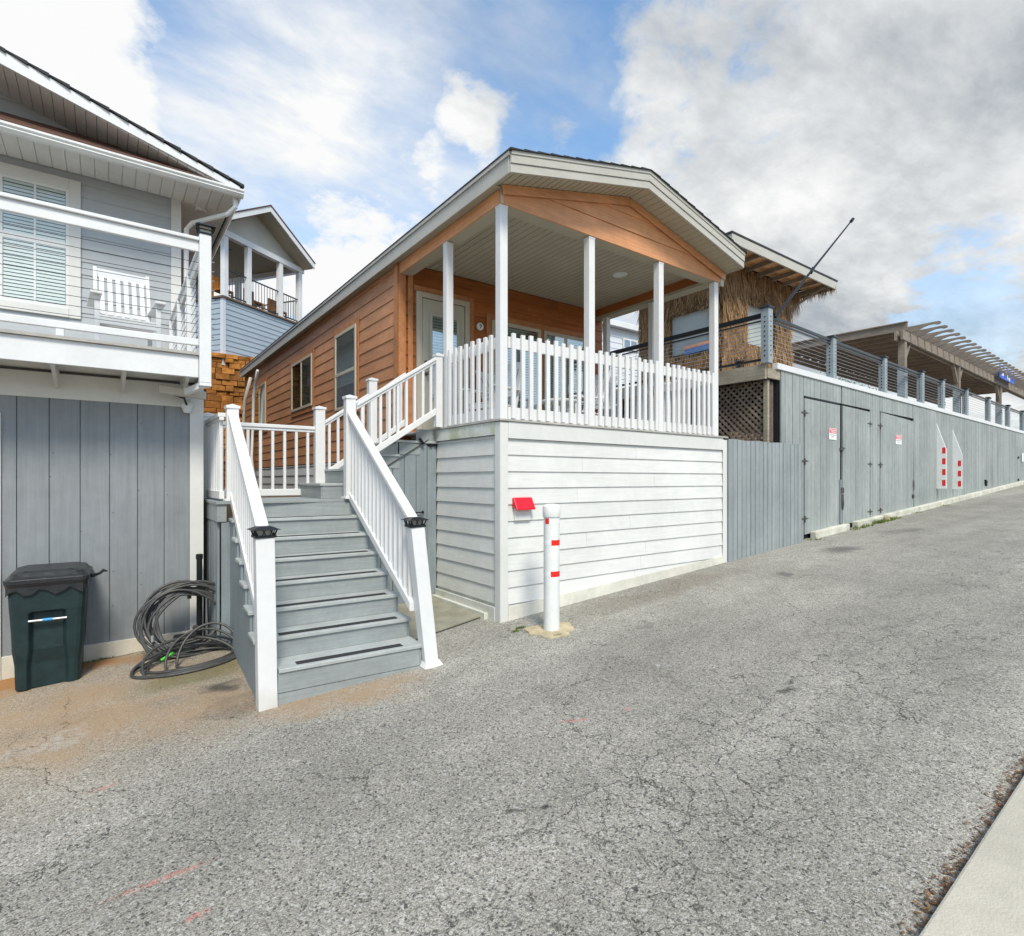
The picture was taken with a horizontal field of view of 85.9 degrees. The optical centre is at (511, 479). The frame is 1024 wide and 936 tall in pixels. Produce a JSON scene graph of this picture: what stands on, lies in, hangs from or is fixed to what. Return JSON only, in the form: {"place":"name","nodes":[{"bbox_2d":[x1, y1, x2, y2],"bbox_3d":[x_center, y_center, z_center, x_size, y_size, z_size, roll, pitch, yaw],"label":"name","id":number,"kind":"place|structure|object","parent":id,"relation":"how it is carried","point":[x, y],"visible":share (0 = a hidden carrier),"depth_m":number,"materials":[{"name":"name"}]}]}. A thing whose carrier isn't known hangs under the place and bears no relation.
{"place":"outdoors","nodes":[
{"label":"outdoors","id":0,"kind":"place"},
{"bbox_2d":[220,432,762,604],"bbox_3d":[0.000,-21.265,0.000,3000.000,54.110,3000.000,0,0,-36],"label":"ground","id":1,"kind":"structure","parent":0,"point":[229,511],"depth_m":8.49,"materials":[{"name":"soil"}]},
{"bbox_2d":[0,46,243,680],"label":"grey house","id":2,"kind":"structure","parent":1,"relation":"on","point":[101,453],"depth_m":5.79,"materials":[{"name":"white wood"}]},
{"bbox_2d":[0,162,80,318],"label":"window","id":3,"kind":"structure","parent":2,"relation":"in","point":[15,180],"depth_m":7.36,"materials":[{"name":"glass"}]},
{"bbox_2d":[87,266,165,347],"bbox_3d":[-4.165,-1.818,5.936,0.647,1.105,0.947,0,0,-40],"label":"bench","id":4,"kind":"object","parent":2,"relation":"on","point":[134,319],"visible":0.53,"depth_m":6.11,"materials":[{"name":"white paint"}]},
{"bbox_2d":[158,385,205,412],"bbox_3d":[-3.497,-0.845,5.822,0.430,0.249,0.284,0,0,-36],"label":"security light","id":5,"kind":"object","parent":2,"relation":"attached to","point":[186,406],"visible":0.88,"depth_m":5.75,"materials":[{"name":"white metal"}]},
{"bbox_2d":[204,352,254,488],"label":"retaining wall","id":6,"kind":"structure","parent":1,"relation":"on","point":[227,387],"depth_m":18.69,"materials":[{"name":"brown stone"}]},
{"bbox_2d":[242,369,258,476],"bbox_3d":[-7.378,-1.360,15.582,1.280,3.346,0.205,0,0,45],"label":"strapped pole","id":7,"kind":"object","parent":1,"relation":"on","point":[244,399],"visible":0.51,"depth_m":15.61,"materials":[{"name":"white paint"}]},
{"bbox_2d":[196,205,315,364],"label":"hill house","id":8,"kind":"structure","parent":1,"relation":"on","point":[259,243],"depth_m":20.28,"materials":[{"name":"white paint"}]},
{"bbox_2d":[211,275,233,298],"bbox_3d":[-10.284,-6.735,19.525,0.510,0.950,0.500,0,0,21],"label":"patio chair","id":9,"kind":"object","parent":8,"relation":"on","point":[215,285],"visible":0.42,"depth_m":19.47,"materials":[{"name":"orange wood"}]},
{"bbox_2d":[252,291,263,309],"bbox_3d":[-9.791,-6.735,20.836,0.510,0.950,0.500,0,0,21],"label":"patio chair","id":10,"kind":"object","parent":8,"relation":"on","point":[254,302],"visible":0.2,"depth_m":20.91,"materials":[{"name":"brown wood"}]},
{"bbox_2d":[268,298,286,317],"bbox_3d":[-9.368,-6.735,21.959,0.510,0.950,0.500,0,0,21],"label":"patio chair","id":11,"kind":"object","parent":8,"relation":"on","point":[270,304],"visible":0.29,"depth_m":21.93,"materials":[{"name":"brown wood"}]},
{"bbox_2d":[239,147,747,622],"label":"cottage","id":12,"kind":"structure","parent":1,"relation":"on","point":[544,265],"depth_m":7.44,"materials":[{"name":"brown wood"}]},
{"bbox_2d":[253,377,266,435],"bbox_3d":[-7.130,-2.030,15.522,0.035,1.480,1.770,0,0,-36],"label":"window","id":13,"kind":"structure","parent":12,"relation":"in","point":[261,389],"depth_m":15.28,"materials":[{"name":"white wood"}]},
{"bbox_2d":[291,347,313,417],"bbox_3d":[-4.661,-2.110,12.174,0.035,1.320,1.790,0,0,-36],"label":"window","id":14,"kind":"structure","parent":12,"relation":"in","point":[302,367],"depth_m":12.08,"materials":[{"name":"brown wood"}]},
{"bbox_2d":[334,316,358,415],"bbox_3d":[-3.012,-1.990,9.937,0.035,1.640,1.290,0,0,-36],"label":"window","id":15,"kind":"structure","parent":12,"relation":"in","point":[346,338],"depth_m":9.91,"materials":[{"name":"white wood"}]},
{"bbox_2d":[416,290,469,429],"bbox_3d":[-1.050,-1.770,8.577,0.930,2.180,0.123,0,0,-36],"label":"door","id":16,"kind":"structure","parent":12,"relation":"in","point":[429,307],"depth_m":8.45,"materials":[{"name":"metal"}]},
{"bbox_2d":[462,361,525,411],"bbox_3d":[-0.267,-1.189,7.692,0.607,1.037,0.889,0,0,39],"label":"rocking chair","id":17,"kind":"object","parent":12,"relation":"on","point":[517,382],"visible":0.19,"depth_m":7.77,"materials":[{"name":"white paint"}]},
{"bbox_2d":[475,371,528,408],"bbox_3d":[-0.070,-1.189,8.521,0.889,1.037,0.607,0,0,34],"label":"rocking chair","id":18,"kind":"object","parent":12,"relation":"on","point":[509,401],"visible":0.08,"depth_m":8.59,"materials":[{"name":"white paint"}]},
{"bbox_2d":[491,320,540,409],"bbox_3d":[0.082,-1.700,9.461,1.040,1.920,0.043,0,0,-36],"label":"glass door","id":19,"kind":"structure","parent":12,"relation":"in","point":[519,330],"depth_m":9.58,"materials":[{"name":"glass"}]},
{"bbox_2d":[512,497,535,520],"bbox_3d":[0.136,0.330,6.182,0.265,0.260,0.094,0,0,-36],"label":"hooded box","id":20,"kind":"object","parent":12,"relation":"attached to","point":[523,507],"visible":1,"depth_m":6.17,"materials":[{"name":"red"}]},
{"bbox_2d":[543,330,583,411],"bbox_3d":[0.975,-1.700,10.120,1.020,1.920,0.043,0,0,-36],"label":"glass door","id":21,"kind":"structure","parent":12,"relation":"in","point":[550,336],"depth_m":10.06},
{"bbox_2d":[558,370,610,414],"bbox_3d":[1.050,-1.189,8.602,0.889,1.037,0.607,0,0,-26],"label":"rocking chair","id":22,"kind":"object","parent":12,"relation":"on","point":[582,402],"visible":0.09,"depth_m":8.62,"materials":[{"name":"white paint"}]},
{"bbox_2d":[581,376,616,409],"bbox_3d":[1.427,-1.189,9.439,0.607,1.037,0.889,0,0,-6],"label":"rocking chair","id":23,"kind":"object","parent":12,"relation":"on","point":[596,406],"visible":0.03,"depth_m":9.15,"materials":[{"name":"white paint"}]},
{"bbox_2d":[602,319,639,388],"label":"white building","id":24,"kind":"structure","parent":1,"relation":"on","point":[623,335],"depth_m":23.26,"materials":[{"name":"paint"}]},
{"bbox_2d":[623,338,637,350],"bbox_3d":[5.065,-5.775,23.546,0.900,0.450,0.043,0,0,-36],"label":"window","id":25,"kind":"structure","parent":24,"relation":"in","point":[626,342],"depth_m":23.49,"materials":[{"name":"white paint"}]},
{"bbox_2d":[616,363,779,442],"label":"raised deck","id":26,"kind":"structure","parent":1,"relation":"on","point":[746,375],"depth_m":9.91,"materials":[{"name":"brown wood"}]},
{"bbox_2d":[622,380,768,441],"bbox_3d":[2.965,-0.963,11.532,0.060,1.553,4.984,0,0,-36],"label":"lattice panel","id":27,"kind":"object","parent":26,"relation":"attached to","point":[764,427],"visible":0.23,"depth_m":9.90,"materials":[{"name":"brown wood"}]},
{"bbox_2d":[634,231,837,401],"bbox_3d":[5.048,-3.374,14.053,4.980,3.372,4.268,0,0,-36],"label":"thatched hut","id":28,"kind":"object","parent":26,"relation":"on","point":[765,275],"visible":0.47,"depth_m":12.78,"materials":[{"name":"plant"}]},
{"bbox_2d":[683,340,708,354],"bbox_3d":[4.179,-2.985,12.461,0.022,0.210,0.700,0,0,-36],"label":"beach towel","id":29,"kind":"object","parent":28,"relation":"on","point":[696,347],"visible":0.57,"depth_m":12.45,"materials":[{"name":"blue fabric"}]},
{"bbox_2d":[610,304,1023,430],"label":"cable railing","id":30,"kind":"object","parent":26,"relation":"on","point":[767,318],"visible":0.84,"depth_m":11.11,"materials":[{"name":"metal"}]},
{"bbox_2d":[774,218,854,317],"bbox_3d":[5.605,-3.951,10.091,2.644,2.383,0.085,0,0,-32],"label":"antenna pole","id":31,"kind":"object","parent":30,"relation":"attached to","point":[800,285],"visible":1,"depth_m":9.88,"materials":[{"name":"black metal"}]},
{"bbox_2d":[790,321,1023,424],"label":"pergola","id":32,"kind":"object","parent":26,"relation":"on","point":[914,348],"visible":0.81,"depth_m":17.57,"materials":[{"name":"brown wood"}]},
{"bbox_2d":[999,365,1013,383],"bbox_3d":[18.954,-4.010,21.055,2.500,0.460,0.024,0,0,-39],"label":"blue banner","id":33,"kind":"object","parent":32,"relation":"attached to","point":[1002,376],"visible":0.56,"depth_m":20.95,"materials":[{"name":"blue fabric"}]},
{"bbox_2d":[817,370,876,389],"bbox_3d":[19.916,-4.306,33.497,5.322,6.637,6.032,0,0,-36],"label":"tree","id":34,"kind":"object","parent":1,"relation":"on","point":[849,381],"visible":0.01,"depth_m":33.21,"materials":[{"name":"green plant"}]},
{"bbox_2d":[772,363,1023,539],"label":"plank wall","id":35,"kind":"structure","parent":1,"relation":"on","point":[864,465],"depth_m":12.35,"materials":[{"name":"wood"}]},
{"bbox_2d":[802,398,839,534],"bbox_3d":[6.021,-0.249,10.714,1.768,2.542,0.041,0,0,-39],"label":"storage door","id":36,"kind":"structure","parent":35,"relation":"in","point":[821,461],"depth_m":10.68,"materials":[{"name":"grey wood"}]},
{"bbox_2d":[829,428,836,439],"bbox_3d":[6.422,-0.915,11.008,0.360,0.230,0.006,0,0,-39],"label":"warning notice","id":37,"kind":"object","parent":35,"relation":"attached to","point":[832,433],"visible":1,"depth_m":11.01,"materials":[{"name":"white paper"}]},
{"bbox_2d":[841,406,872,523],"bbox_3d":[7.455,-0.299,11.864,1.661,2.456,0.041,0,0,-39],"label":"storage door","id":38,"kind":"structure","parent":35,"relation":"in","point":[856,464],"depth_m":11.77,"materials":[{"name":"grey wood"}]},
{"bbox_2d":[878,412,913,514],"bbox_3d":[9.364,-0.377,13.393,2.529,2.365,0.041,0,0,-39],"label":"storage door","id":39,"kind":"structure","parent":35,"relation":"in","point":[896,464],"depth_m":13.31,"materials":[{"name":"grey wood"}]},
{"bbox_2d":[896,435,901,444],"bbox_3d":[9.437,-0.975,13.423,0.420,0.230,0.006,0,0,-39],"label":"warning notice","id":40,"kind":"object","parent":35,"relation":"attached to","point":[899,439],"visible":1,"depth_m":13.45,"materials":[{"name":"white paper"}]},
{"bbox_2d":[936,423,946,488],"bbox_3d":[11.968,-0.664,15.324,0.048,1.828,0.228,0,0,-39],"label":"reflector fin","id":41,"kind":"object","parent":35,"relation":"attached to","point":[941,466],"visible":1,"depth_m":15.33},
{"bbox_2d":[952,430,961,488],"bbox_3d":[13.217,-0.609,16.325,0.048,1.778,0.228,0,0,-39],"label":"reflector fin","id":42,"kind":"object","parent":35,"relation":"attached to","point":[956,467],"visible":1,"depth_m":16.32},
{"bbox_2d":[1017,446,1023,481],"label":"storage door","id":43,"kind":"structure","parent":35,"relation":"in","point":[1020,465],"depth_m":22.64,"materials":[{"name":"white wood"}]},
{"bbox_2d":[0,484,1023,935],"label":"road","id":44,"kind":"structure","parent":0,"point":[808,736],"depth_m":3.18,"materials":[{"name":"grey asphalt"}]},
{"bbox_2d":[2,562,107,690],"bbox_3d":[-4.201,1.311,5.116,0.717,1.030,0.714,0,0,-35],"label":"wheeled bin","id":45,"kind":"object","parent":44,"relation":"on","point":[47,606],"visible":1,"depth_m":4.86,"materials":[{"name":"plastic"}]},
{"bbox_2d":[130,580,235,678],"bbox_3d":[-3.149,1.406,5.354,0.950,0.762,0.861,0,0,-36],"label":"garden hose","id":46,"kind":"object","parent":44,"relation":"on","point":[187,646],"visible":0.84,"depth_m":5.43,"materials":[{"name":"rubber"}]},
{"bbox_2d":[173,554,207,643],"bbox_3d":[-3.369,1.273,5.781,0.318,0.962,0.204,0,0,-36],"label":"standpipe","id":47,"kind":"object","parent":44,"relation":"on","point":[199,557],"visible":0.53,"depth_m":5.86,"materials":[{"name":"black metal"}]},
{"bbox_2d":[204,353,443,711],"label":"entry steps","id":48,"kind":"structure","parent":44,"relation":"on","point":[382,519],"depth_m":5.43,"materials":[{"name":"grey painted wood"},{"name":"white painted wood"}]},
{"bbox_2d":[398,597,479,639],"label":"concrete path","id":49,"kind":"structure","parent":44,"relation":"on","point":[447,615],"depth_m":6.26,"materials":[{"name":"beige concrete"}]},
{"bbox_2d":[83,504,944,663],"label":"weeds","id":50,"kind":"object","parent":44,"relation":"on","point":[881,521],"visible":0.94,"depth_m":11.46,"materials":[{"name":"green plant"}]},
{"bbox_2d":[524,504,573,638],"bbox_3d":[0.426,0.915,5.684,0.524,1.334,0.483,0,0,-36],"label":"bollard","id":51,"kind":"object","parent":44,"relation":"on","point":[552,626],"visible":1,"depth_m":5.61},
{"bbox_2d":[727,439,801,561],"bbox_3d":[4.292,0.338,9.300,2.328,1.957,0.072,0,0,-36],"label":"slat fence","id":52,"kind":"object","parent":44,"relation":"on","point":[764,496],"visible":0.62,"depth_m":9.18,"materials":[{"name":"grey wood"}]},
{"bbox_2d":[810,480,1023,538],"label":"footing kerb","id":53,"kind":"structure","parent":44,"relation":"on","point":[824,532],"depth_m":13.57,"materials":[{"name":"beige concrete"}]},
{"bbox_2d":[887,754,1023,935],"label":"leaf litter","id":54,"kind":"object","parent":44,"relation":"on","point":[947,880],"visible":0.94,"depth_m":2.30,"materials":[{"name":"brown plant"}]},
{"bbox_2d":[0,0,1023,429],"label":"sky","id":55,"kind":"structure","parent":0,"point":[784,123],"materials":[{"name":"blue"}]},
{"bbox_2d":[542,398,576,412],"bbox_3d":[0.686,-0.916,8.085,0.540,0.493,0.540,0,0,-36],"label":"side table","id":56,"kind":"object","parent":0,"point":[559,402],"visible":0.37,"depth_m":8.00,"materials":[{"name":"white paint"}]},
{"bbox_2d":[919,776,1023,935],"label":"sidewalk","id":57,"kind":"structure","parent":0,"point":[984,895],"depth_m":2.11,"materials":[{"name":"concrete"}]}
]}

